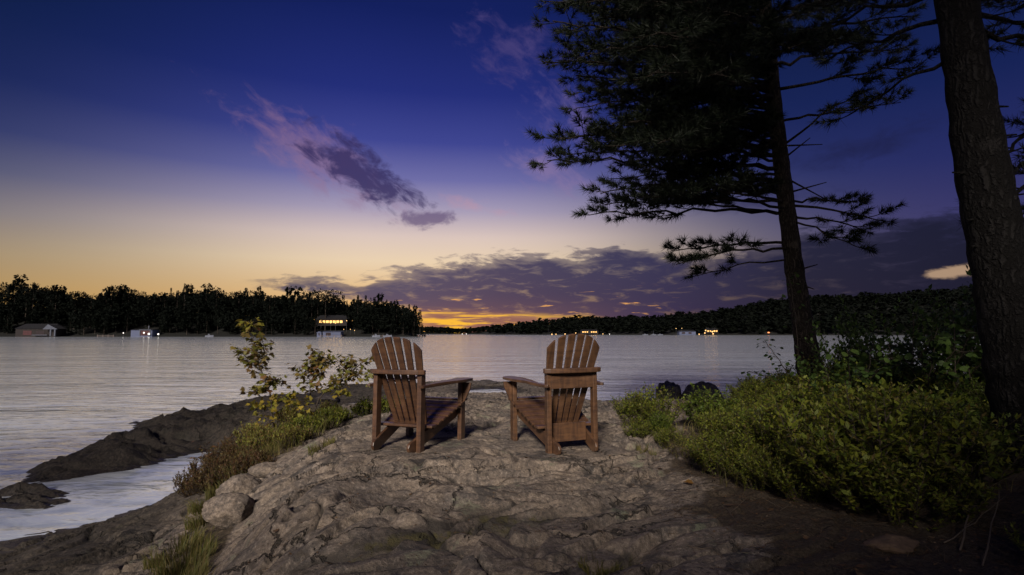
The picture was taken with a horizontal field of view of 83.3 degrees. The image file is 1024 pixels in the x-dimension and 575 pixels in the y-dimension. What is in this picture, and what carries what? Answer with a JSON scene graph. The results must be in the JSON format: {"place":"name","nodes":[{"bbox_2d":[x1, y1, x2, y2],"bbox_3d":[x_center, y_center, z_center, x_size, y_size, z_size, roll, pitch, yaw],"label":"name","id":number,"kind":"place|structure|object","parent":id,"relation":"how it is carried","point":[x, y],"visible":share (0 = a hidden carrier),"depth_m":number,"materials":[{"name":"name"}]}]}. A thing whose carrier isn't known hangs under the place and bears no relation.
{"place":"outdoors","nodes":[
{"label":"outdoors","id":0,"kind":"place"},
{"bbox_2d":[0,316,417,336],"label":"hill","id":1,"kind":"structure","parent":0,"point":[176,332],"depth_m":352.93,"materials":[{"name":"green plant"}]},
{"bbox_2d":[0,277,25,323],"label":"pine tree","id":2,"kind":"object","parent":1,"relation":"on","point":[11,288],"visible":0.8,"depth_m":363.95,"materials":[{"name":"green plant"}]},
{"bbox_2d":[9,282,42,322],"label":"broadleaf tree","id":3,"kind":"object","parent":1,"relation":"on","point":[26,295],"visible":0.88,"depth_m":362.31,"materials":[{"name":"green plant"}]},
{"bbox_2d":[20,283,39,323],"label":"spruce tree","id":4,"kind":"object","parent":1,"relation":"on","point":[29,307],"visible":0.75,"depth_m":362.00,"materials":[{"name":"green plant"}]},
{"bbox_2d":[15,324,66,336],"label":"boathouse","id":5,"kind":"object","parent":1,"relation":"on","point":[41,330],"visible":0.96,"depth_m":337.49,"materials":[{"name":"grey"}]},
{"bbox_2d":[34,286,67,323],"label":"broadleaf tree","id":6,"kind":"object","parent":1,"relation":"on","point":[41,298],"visible":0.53,"depth_m":365.05,"materials":[{"name":"green plant"}]},
{"bbox_2d":[42,285,69,314],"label":"pine tree","id":7,"kind":"object","parent":1,"relation":"on","point":[51,291],"visible":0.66,"depth_m":364.74,"materials":[{"name":"green plant"}]},
{"bbox_2d":[47,291,90,328],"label":"broadleaf tree","id":8,"kind":"object","parent":1,"relation":"on","point":[71,299],"visible":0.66,"depth_m":360.73,"materials":[{"name":"green plant"}]},
{"bbox_2d":[99,286,118,309],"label":"pine tree","id":9,"kind":"object","parent":1,"relation":"on","point":[113,296],"visible":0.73,"depth_m":365.30,"materials":[{"name":"green plant"}]},
{"bbox_2d":[131,326,159,336],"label":"boathouse","id":10,"kind":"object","parent":1,"relation":"on","point":[140,333],"visible":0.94,"depth_m":338.47,"materials":[{"name":"grey"}]},
{"bbox_2d":[133,294,162,316],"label":"broadleaf tree","id":11,"kind":"object","parent":1,"relation":"on","point":[145,300],"visible":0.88,"depth_m":360.72,"materials":[{"name":"green plant"}]},
{"bbox_2d":[180,290,212,311],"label":"broadleaf tree","id":12,"kind":"object","parent":1,"relation":"on","point":[197,303],"visible":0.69,"depth_m":363.27,"materials":[{"name":"green plant"}]},
{"bbox_2d":[0,286,420,334],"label":"forest","id":13,"kind":"object","parent":1,"relation":"on","point":[276,318],"visible":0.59,"depth_m":354.45,"materials":[{"name":"green plant"}]},
{"bbox_2d":[199,286,226,327],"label":"broadleaf tree","id":14,"kind":"object","parent":1,"relation":"on","point":[216,301],"visible":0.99,"depth_m":360.75,"materials":[{"name":"green plant"}]},
{"bbox_2d":[225,290,250,317],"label":"pine tree","id":15,"kind":"object","parent":1,"relation":"on","point":[235,302],"visible":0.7,"depth_m":363.25,"materials":[{"name":"green plant"}]},
{"bbox_2d":[244,296,284,316],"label":"broadleaf tree","id":16,"kind":"object","parent":1,"relation":"on","point":[270,304],"visible":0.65,"depth_m":360.95,"materials":[{"name":"green plant"}]},
{"bbox_2d":[293,289,338,326],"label":"broadleaf tree","id":17,"kind":"object","parent":1,"relation":"on","point":[303,302],"visible":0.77,"depth_m":362.64,"materials":[{"name":"green plant"}]},
{"bbox_2d":[311,288,342,330],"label":"broadleaf tree","id":18,"kind":"object","parent":1,"relation":"on","point":[323,304],"visible":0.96,"depth_m":362.92,"materials":[{"name":"green plant"}]},
{"bbox_2d":[316,315,349,325],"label":"cottage","id":19,"kind":"structure","parent":1,"relation":"on","point":[339,320],"depth_m":361.55,"materials":[{"name":"brown wood"}]},
{"bbox_2d":[419,331,486,333],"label":"hill","id":20,"kind":"structure","parent":0,"point":[454,333],"depth_m":1532.62,"materials":[{"name":"green plant"}]},
{"bbox_2d":[419,326,491,333],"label":"forest","id":21,"kind":"object","parent":20,"relation":"on","point":[431,329],"visible":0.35,"depth_m":1533.93,"materials":[{"name":"plant"}]},
{"bbox_2d":[0,334,980,540],"bbox_3d":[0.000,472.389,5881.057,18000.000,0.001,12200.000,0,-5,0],"label":"water","id":22,"kind":"structure","parent":0,"point":[62,396],"depth_m":26.80,"materials":[{"name":"grey liquid"}]},
{"bbox_2d":[655,380,681,398],"bbox_3d":[3.887,2.921,14.140,0.603,1.240,0.700,2,-5,-23],"label":"boulder","id":23,"kind":"object","parent":22,"relation":"in","point":[676,390],"visible":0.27,"depth_m":13.97,"materials":[{"name":"stone"}]},
{"bbox_2d":[0,380,1023,574],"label":"ground","id":24,"kind":"structure","parent":0,"point":[117,544],"depth_m":3.38,"materials":[{"name":"stone"}]},
{"bbox_2d":[137,524,209,571],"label":"grass tuft","id":25,"kind":"object","parent":24,"relation":"on","point":[182,538],"visible":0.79,"depth_m":3.92,"materials":[{"name":"green plant"}]},
{"bbox_2d":[146,528,225,574],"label":"grass tuft","id":26,"kind":"object","parent":24,"relation":"on","point":[208,543],"visible":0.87,"depth_m":3.58,"materials":[{"name":"green plant"}]},
{"bbox_2d":[153,547,218,574],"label":"grass tuft","id":27,"kind":"object","parent":24,"relation":"on","point":[188,570],"visible":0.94,"depth_m":3.26,"materials":[{"name":"green plant"}]},
{"bbox_2d":[173,468,216,497],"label":"heath shrub","id":28,"kind":"object","parent":24,"relation":"on","point":[185,484],"visible":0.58,"depth_m":5.58,"materials":[{"name":"red plant"}]},
{"bbox_2d":[179,486,217,518],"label":"grass tuft","id":29,"kind":"object","parent":24,"relation":"on","point":[194,507],"visible":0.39,"depth_m":4.80,"materials":[{"name":"green plant"}]},
{"bbox_2d":[187,451,222,479],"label":"heath shrub","id":30,"kind":"object","parent":24,"relation":"on","point":[193,466],"visible":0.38,"depth_m":6.06,"materials":[{"name":"red plant"}]},
{"bbox_2d":[180,492,236,531],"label":"grass tuft","id":31,"kind":"object","parent":24,"relation":"on","point":[192,525],"visible":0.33,"depth_m":4.37,"materials":[{"name":"green plant"}]},
{"bbox_2d":[189,463,233,495],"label":"heath shrub","id":32,"kind":"object","parent":24,"relation":"on","point":[211,478],"visible":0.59,"depth_m":5.43,"materials":[{"name":"red plant"}]},
{"bbox_2d":[207,450,232,473],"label":"heath shrub","id":33,"kind":"object","parent":24,"relation":"on","point":[219,460],"visible":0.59,"depth_m":5.92,"materials":[{"name":"red plant"}]},
{"bbox_2d":[203,441,241,463],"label":"heath shrub","id":34,"kind":"object","parent":24,"relation":"on","point":[232,451],"visible":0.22,"depth_m":6.52,"materials":[{"name":"brown plant"}]},
{"bbox_2d":[201,492,254,529],"bbox_3d":[-2.022,1.590,4.120,0.339,0.259,0.352,0,-5,5],"label":"stone","id":35,"kind":"object","parent":24,"relation":"on","point":[226,511],"visible":0.85,"depth_m":4.00,"materials":[{"name":"stone"}]},
{"bbox_2d":[215,473,260,495],"bbox_3d":[-2.330,1.704,4.902,0.360,0.225,0.288,3,-6,-35],"label":"stone","id":36,"kind":"object","parent":24,"relation":"on","point":[245,483],"visible":0.59,"depth_m":4.83,"materials":[{"name":"stone"}]},
{"bbox_2d":[220,446,276,479],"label":"heath shrub","id":37,"kind":"object","parent":24,"relation":"on","point":[244,464],"visible":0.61,"depth_m":5.36,"materials":[{"name":"red plant"}]},
{"bbox_2d":[229,444,268,470],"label":"heath shrub","id":38,"kind":"object","parent":24,"relation":"on","point":[244,451],"visible":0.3,"depth_m":5.73,"materials":[{"name":"red plant"}]},
{"bbox_2d":[236,429,273,451],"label":"heath shrub","id":39,"kind":"object","parent":24,"relation":"on","point":[239,442],"visible":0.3,"depth_m":6.44,"materials":[{"name":"green plant"}]},
{"bbox_2d":[238,420,273,443],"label":"heath shrub","id":40,"kind":"object","parent":24,"relation":"on","point":[250,429],"visible":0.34,"depth_m":6.88,"materials":[{"name":"green plant"}]},
{"bbox_2d":[248,462,277,477],"bbox_3d":[-2.268,1.672,5.288,0.309,0.128,0.243,-1,-5,11],"label":"stone","id":41,"kind":"object","parent":24,"relation":"on","point":[262,470],"visible":0.59,"depth_m":5.21,"materials":[{"name":"stone"}]},
{"bbox_2d":[230,317,298,428],"bbox_3d":[-3.128,1.103,7.225,0.935,1.469,0.510,0,-5,0],"label":"maple sapling","id":42,"kind":"object","parent":24,"relation":"on","point":[254,357],"visible":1,"depth_m":7.19,"materials":[{"name":"green plant"}]},
{"bbox_2d":[244,426,285,452],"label":"heath shrub","id":43,"kind":"object","parent":24,"relation":"on","point":[258,440],"visible":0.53,"depth_m":6.14,"materials":[{"name":"green plant"}]},
{"bbox_2d":[273,421,312,448],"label":"heath shrub","id":44,"kind":"object","parent":24,"relation":"on","point":[289,434],"visible":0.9,"depth_m":6.00,"materials":[{"name":"green plant"}]},
{"bbox_2d":[276,402,310,423],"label":"heath shrub","id":45,"kind":"object","parent":24,"relation":"on","point":[292,413],"visible":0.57,"depth_m":7.16,"materials":[{"name":"green plant"}]},
{"bbox_2d":[287,412,324,432],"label":"heath shrub","id":46,"kind":"object","parent":24,"relation":"on","point":[306,420],"visible":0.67,"depth_m":6.45,"materials":[{"name":"green plant"}]},
{"bbox_2d":[306,436,335,455],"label":"grass tuft","id":47,"kind":"object","parent":24,"relation":"on","point":[326,442],"visible":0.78,"depth_m":5.20,"materials":[{"name":"green plant"}]},
{"bbox_2d":[287,344,374,420],"bbox_3d":[-2.153,1.195,6.933,1.166,1.029,0.388,0,-5,6],"label":"maple sapling","id":48,"kind":"object","parent":24,"relation":"on","point":[314,363],"visible":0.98,"depth_m":6.91,"materials":[{"name":"green plant"}]},
{"bbox_2d":[317,404,345,428],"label":"heath shrub","id":49,"kind":"object","parent":24,"relation":"on","point":[333,414],"visible":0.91,"depth_m":6.70,"materials":[{"name":"green plant"}]},
{"bbox_2d":[350,395,383,415],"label":"heath shrub","id":50,"kind":"object","parent":24,"relation":"on","point":[365,405],"visible":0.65,"depth_m":7.39,"materials":[{"name":"green plant"}]},
{"bbox_2d":[367,337,472,452],"bbox_3d":[-0.840,0.924,5.175,0.745,0.959,0.939,-1,-5,20],"label":"adirondack chair","id":51,"kind":"object","parent":24,"relation":"on","point":[428,420],"visible":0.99,"depth_m":4.92,"materials":[{"name":"brown wood"}]},
{"bbox_2d":[503,334,603,454],"bbox_3d":[0.383,0.911,5.152,0.745,0.994,0.939,1,-5,-20],"label":"adirondack chair","id":52,"kind":"object","parent":24,"relation":"on","point":[549,420],"visible":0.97,"depth_m":4.88,"materials":[{"name":"brown wood"}]},
{"bbox_2d":[574,548,626,574],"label":"grass tuft","id":53,"kind":"object","parent":24,"relation":"on","point":[587,570],"visible":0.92,"depth_m":2.46,"materials":[{"name":"green plant"}]},
{"bbox_2d":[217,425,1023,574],"bbox_3d":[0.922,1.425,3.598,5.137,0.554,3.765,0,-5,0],"label":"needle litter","id":54,"kind":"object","parent":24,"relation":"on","point":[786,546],"visible":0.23,"depth_m":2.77,"materials":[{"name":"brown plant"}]},
{"bbox_2d":[609,389,658,425],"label":"leafy shrub","id":55,"kind":"object","parent":24,"relation":"on","point":[632,410],"visible":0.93,"depth_m":5.95,"materials":[{"name":"green plant"}]},
{"bbox_2d":[620,416,656,438],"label":"leafy shrub","id":56,"kind":"object","parent":24,"relation":"on","point":[639,430],"visible":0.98,"depth_m":5.44,"materials":[{"name":"green plant"}]},
{"bbox_2d":[621,382,685,429],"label":"leafy shrub","id":57,"kind":"object","parent":24,"relation":"on","point":[668,411],"visible":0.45,"depth_m":6.25,"materials":[{"name":"green plant"}]},
{"bbox_2d":[647,410,674,430],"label":"leafy shrub","id":58,"kind":"object","parent":24,"relation":"on","point":[660,420],"visible":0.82,"depth_m":5.62,"materials":[{"name":"green plant"}]},
{"bbox_2d":[652,423,690,448],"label":"leafy shrub","id":59,"kind":"object","parent":24,"relation":"on","point":[664,437],"visible":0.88,"depth_m":5.15,"materials":[{"name":"green plant"}]},
{"bbox_2d":[682,381,723,400],"bbox_3d":[4.550,2.789,13.664,1.026,1.102,0.680,-2,-5,20],"label":"boulder","id":60,"kind":"object","parent":24,"relation":"on","point":[688,390],"visible":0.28,"depth_m":13.65,"materials":[{"name":"stone"}]},
{"bbox_2d":[680,429,735,463],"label":"leafy shrub","id":61,"kind":"object","parent":24,"relation":"on","point":[705,436],"visible":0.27,"depth_m":4.32,"materials":[{"name":"green plant"}]},
{"bbox_2d":[680,382,741,426],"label":"leafy shrub","id":62,"kind":"object","parent":24,"relation":"on","point":[700,404],"visible":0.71,"depth_m":6.17,"materials":[{"name":"green plant"}]},
{"bbox_2d":[696,403,760,444],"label":"leafy shrub","id":63,"kind":"object","parent":24,"relation":"on","point":[714,426],"visible":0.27,"depth_m":4.90,"materials":[{"name":"green plant"}]},
{"bbox_2d":[683,429,774,477],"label":"leafy shrub","id":64,"kind":"object","parent":24,"relation":"on","point":[701,457],"visible":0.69,"depth_m":4.03,"materials":[{"name":"green plant"}]},
{"bbox_2d":[523,0,939,374],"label":"pine tree","id":65,"kind":"object","parent":24,"relation":"on","point":[694,50],"visible":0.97,"depth_m":7.78,"materials":[{"name":"green plant"}]},
{"bbox_2d":[712,385,776,415],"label":"leafy shrub","id":66,"kind":"object","parent":24,"relation":"on","point":[748,398],"visible":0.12,"depth_m":6.07,"materials":[{"name":"green plant"}]},
{"bbox_2d":[703,411,796,457],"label":"leafy shrub","id":67,"kind":"object","parent":24,"relation":"on","point":[731,427],"visible":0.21,"depth_m":4.51,"materials":[{"name":"green plant"}]},
{"bbox_2d":[721,382,785,404],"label":"leafy shrub","id":68,"kind":"object","parent":24,"relation":"on","point":[747,392],"visible":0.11,"depth_m":6.55,"materials":[{"name":"green plant"}]},
{"bbox_2d":[734,375,777,396],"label":"leafy shrub","id":69,"kind":"object","parent":24,"relation":"on","point":[753,384],"visible":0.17,"depth_m":7.16,"materials":[{"name":"green plant"}]},
{"bbox_2d":[721,442,795,490],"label":"leafy shrub","id":70,"kind":"object","parent":24,"relation":"on","point":[743,470],"visible":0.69,"depth_m":3.59,"materials":[{"name":"green plant"}]},
{"bbox_2d":[729,391,818,428],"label":"leafy shrub","id":71,"kind":"object","parent":24,"relation":"on","point":[762,398],"visible":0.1,"depth_m":4.73,"materials":[{"name":"green plant"}]},
{"bbox_2d":[728,396,829,463],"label":"leafy shrub","id":72,"kind":"object","parent":24,"relation":"on","point":[767,439],"visible":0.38,"depth_m":4.16,"materials":[{"name":"green plant"}]},
{"bbox_2d":[769,374,822,399],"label":"leafy shrub","id":73,"kind":"object","parent":24,"relation":"on","point":[787,388],"visible":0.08,"depth_m":6.66,"materials":[{"name":"green plant"}]},
{"bbox_2d":[771,354,829,383],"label":"leafy shrub","id":74,"kind":"object","parent":24,"relation":"on","point":[785,374],"visible":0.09,"depth_m":8.25,"materials":[{"name":"green plant"}]},
{"bbox_2d":[741,272,860,387],"bbox_3d":[3.844,0.681,7.704,1.608,1.799,0.575,0,-5,0],"label":"birch shoot","id":75,"kind":"object","parent":24,"relation":"on","point":[788,363],"visible":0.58,"depth_m":7.56,"materials":[{"name":"green plant"}]},
{"bbox_2d":[748,443,856,502],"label":"leafy shrub","id":76,"kind":"object","parent":24,"relation":"on","point":[784,480],"visible":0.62,"depth_m":3.32,"materials":[{"name":"green plant"}]},
{"bbox_2d":[753,374,875,425],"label":"leafy shrub","id":77,"kind":"object","parent":24,"relation":"on","point":[803,390],"visible":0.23,"depth_m":4.48,"materials":[{"name":"green plant"}]},
{"bbox_2d":[612,0,1023,470],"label":"pine tree","id":78,"kind":"object","parent":24,"relation":"on","point":[988,191],"visible":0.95,"depth_m":4.00,"materials":[{"name":"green plant"}]},
{"bbox_2d":[779,417,860,487],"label":"leafy shrub","id":79,"kind":"object","parent":24,"relation":"on","point":[809,445],"visible":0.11,"depth_m":3.54,"materials":[{"name":"green plant"}]},
{"bbox_2d":[808,346,883,381],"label":"leafy shrub","id":80,"kind":"object","parent":24,"relation":"on","point":[832,365],"visible":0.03,"depth_m":7.62,"materials":[{"name":"green plant"}]},
{"bbox_2d":[785,332,912,401],"bbox_3d":[3.274,0.920,5.543,1.059,0.980,0.984,0,-5,0],"label":"broadleaf sapling","id":81,"kind":"object","parent":24,"relation":"on","point":[866,373],"visible":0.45,"depth_m":5.39,"materials":[{"name":"green plant"}]},
{"bbox_2d":[794,321,910,394],"bbox_3d":[3.784,0.927,6.455,1.122,1.128,1.165,2,-5,-16],"label":"broadleaf bush","id":82,"kind":"object","parent":24,"relation":"on","point":[840,349],"visible":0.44,"depth_m":6.56,"materials":[{"name":"green plant"}]},
{"bbox_2d":[807,378,903,427],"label":"leafy shrub","id":83,"kind":"object","parent":24,"relation":"on","point":[843,390],"visible":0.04,"depth_m":4.44,"materials":[{"name":"green plant"}]},
{"bbox_2d":[812,357,922,400],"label":"leafy shrub","id":84,"kind":"object","parent":24,"relation":"on","point":[879,382],"visible":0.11,"depth_m":5.69,"materials":[{"name":"green plant"}]},
{"bbox_2d":[831,294,929,375],"bbox_3d":[4.567,0.772,7.067,1.070,1.471,1.221,-6,-4,37],"label":"broadleaf bush","id":85,"kind":"object","parent":24,"relation":"on","point":[841,333],"visible":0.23,"depth_m":7.07,"materials":[{"name":"green plant"}]},
{"bbox_2d":[863,534,919,553],"bbox_3d":[1.675,1.128,2.537,0.210,0.069,0.174,3,-5,-31],"label":"stone","id":86,"kind":"object","parent":24,"relation":"on","point":[891,543],"visible":0.94,"depth_m":2.50,"materials":[{"name":"grey stone"}]},
{"bbox_2d":[851,378,931,407],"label":"leafy shrub","id":87,"kind":"object","parent":24,"relation":"on","point":[890,388],"visible":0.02,"depth_m":4.77,"materials":[{"name":"green plant"}]},
{"bbox_2d":[764,375,1023,514],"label":"leafy shrub","id":88,"kind":"object","parent":24,"relation":"on","point":[877,432],"visible":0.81,"depth_m":3.07,"materials":[{"name":"green plant"}]},
{"bbox_2d":[814,430,1000,531],"bbox_3d":[1.971,0.980,2.941,0.822,0.500,0.704,-6,-4,42],"label":"leafy shrub","id":89,"kind":"object","parent":24,"relation":"on","point":[897,485],"visible":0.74,"depth_m":2.81,"materials":[{"name":"green plant"}]},
{"bbox_2d":[839,291,983,390],"bbox_3d":[4.538,0.749,6.299,1.436,1.394,1.336,1,-7,-40],"label":"broadleaf bush","id":90,"kind":"object","parent":24,"relation":"on","point":[931,322],"visible":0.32,"depth_m":6.31,"materials":[{"name":"green plant"}]},
{"bbox_2d":[859,316,981,390],"bbox_3d":[3.836,0.842,5.543,0.941,1.129,0.919,0,-5,0],"label":"broadleaf sapling","id":91,"kind":"object","parent":24,"relation":"on","point":[947,351],"visible":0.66,"depth_m":5.40,"materials":[{"name":"green plant"}]},
{"bbox_2d":[819,381,1021,459],"bbox_3d":[2.689,0.975,3.912,1.198,0.662,1.048,2,-5,14],"label":"leafy shrub","id":92,"kind":"object","parent":24,"relation":"on","point":[900,396],"visible":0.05,"depth_m":3.99,"materials":[{"name":"green plant"}]},
{"bbox_2d":[889,368,960,404],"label":"leafy shrub","id":93,"kind":"object","parent":24,"relation":"on","point":[930,384],"visible":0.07,"depth_m":5.52,"materials":[{"name":"green plant"}]},
{"bbox_2d":[886,380,973,417],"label":"leafy shrub","id":94,"kind":"object","parent":24,"relation":"on","point":[941,388],"visible":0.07,"depth_m":5.12,"materials":[{"name":"green plant"}]},
{"bbox_2d":[856,415,1015,497],"bbox_3d":[2.419,0.992,3.384,0.755,0.472,0.743,-2,-2,-14],"label":"leafy shrub","id":95,"kind":"object","parent":24,"relation":"on","point":[968,466],"visible":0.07,"depth_m":3.23,"materials":[{"name":"green plant"}]},
{"bbox_2d":[890,309,985,402],"bbox_3d":[4.247,0.800,5.556,0.884,1.215,0.968,0,-5,0],"label":"broadleaf sapling","id":96,"kind":"object","parent":24,"relation":"on","point":[964,369],"visible":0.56,"depth_m":5.43,"materials":[{"name":"green plant"}]},
{"bbox_2d":[907,279,980,380],"bbox_3d":[5.222,0.577,6.532,1.176,1.765,1.387,-4,-6,38],"label":"broadleaf bush","id":97,"kind":"object","parent":24,"relation":"on","point":[938,321],"visible":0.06,"depth_m":6.85,"materials":[{"name":"green plant"}]},
{"bbox_2d":[913,284,978,385],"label":"broadleaf bush","id":98,"kind":"object","parent":24,"relation":"on","point":[972,317],"visible":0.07,"depth_m":6.26,"materials":[{"name":"green plant"}]},
{"bbox_2d":[922,361,989,408],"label":"leafy shrub","id":99,"kind":"object","parent":24,"relation":"on","point":[972,387],"visible":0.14,"depth_m":5.42,"materials":[{"name":"green plant"}]},
{"bbox_2d":[901,389,1023,478],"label":"leafy shrub","id":100,"kind":"object","parent":24,"relation":"on","point":[986,427],"visible":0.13,"depth_m":3.52,"materials":[{"name":"green plant"}]},
{"bbox_2d":[949,264,985,389],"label":"broadleaf bush","id":101,"kind":"object","parent":24,"relation":"on","point":[968,272],"visible":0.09,"depth_m":5.62,"materials":[{"name":"green plant"}]},
{"bbox_2d":[1001,511,1023,554],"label":"leafy shrub","id":102,"kind":"object","parent":24,"relation":"on","point":[1016,538],"visible":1,"depth_m":2.42,"materials":[{"name":"green plant"}]},
{"bbox_2d":[0,0,1023,332],"label":"sky","id":103,"kind":"structure","parent":0,"point":[371,148],"materials":[{"name":"blue"}]},
{"bbox_2d":[196,395,1018,528],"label":"grass","id":104,"kind":"structure","parent":0,"point":[277,447],"depth_m":5.96,"materials":[{"name":"green plant"}]},
{"bbox_2d":[480,297,971,334],"bbox_3d":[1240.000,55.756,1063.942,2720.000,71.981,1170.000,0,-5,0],"label":"hill","id":105,"kind":"structure","parent":0,"point":[669,332],"depth_m":765.60,"materials":[{"name":"green plant"}]},
{"bbox_2d":[485,284,974,333],"bbox_3d":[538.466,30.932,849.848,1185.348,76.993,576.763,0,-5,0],"label":"forest","id":106,"kind":"object","parent":105,"relation":"on","point":[773,319],"visible":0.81,"depth_m":785.48,"materials":[{"name":"green plant"}]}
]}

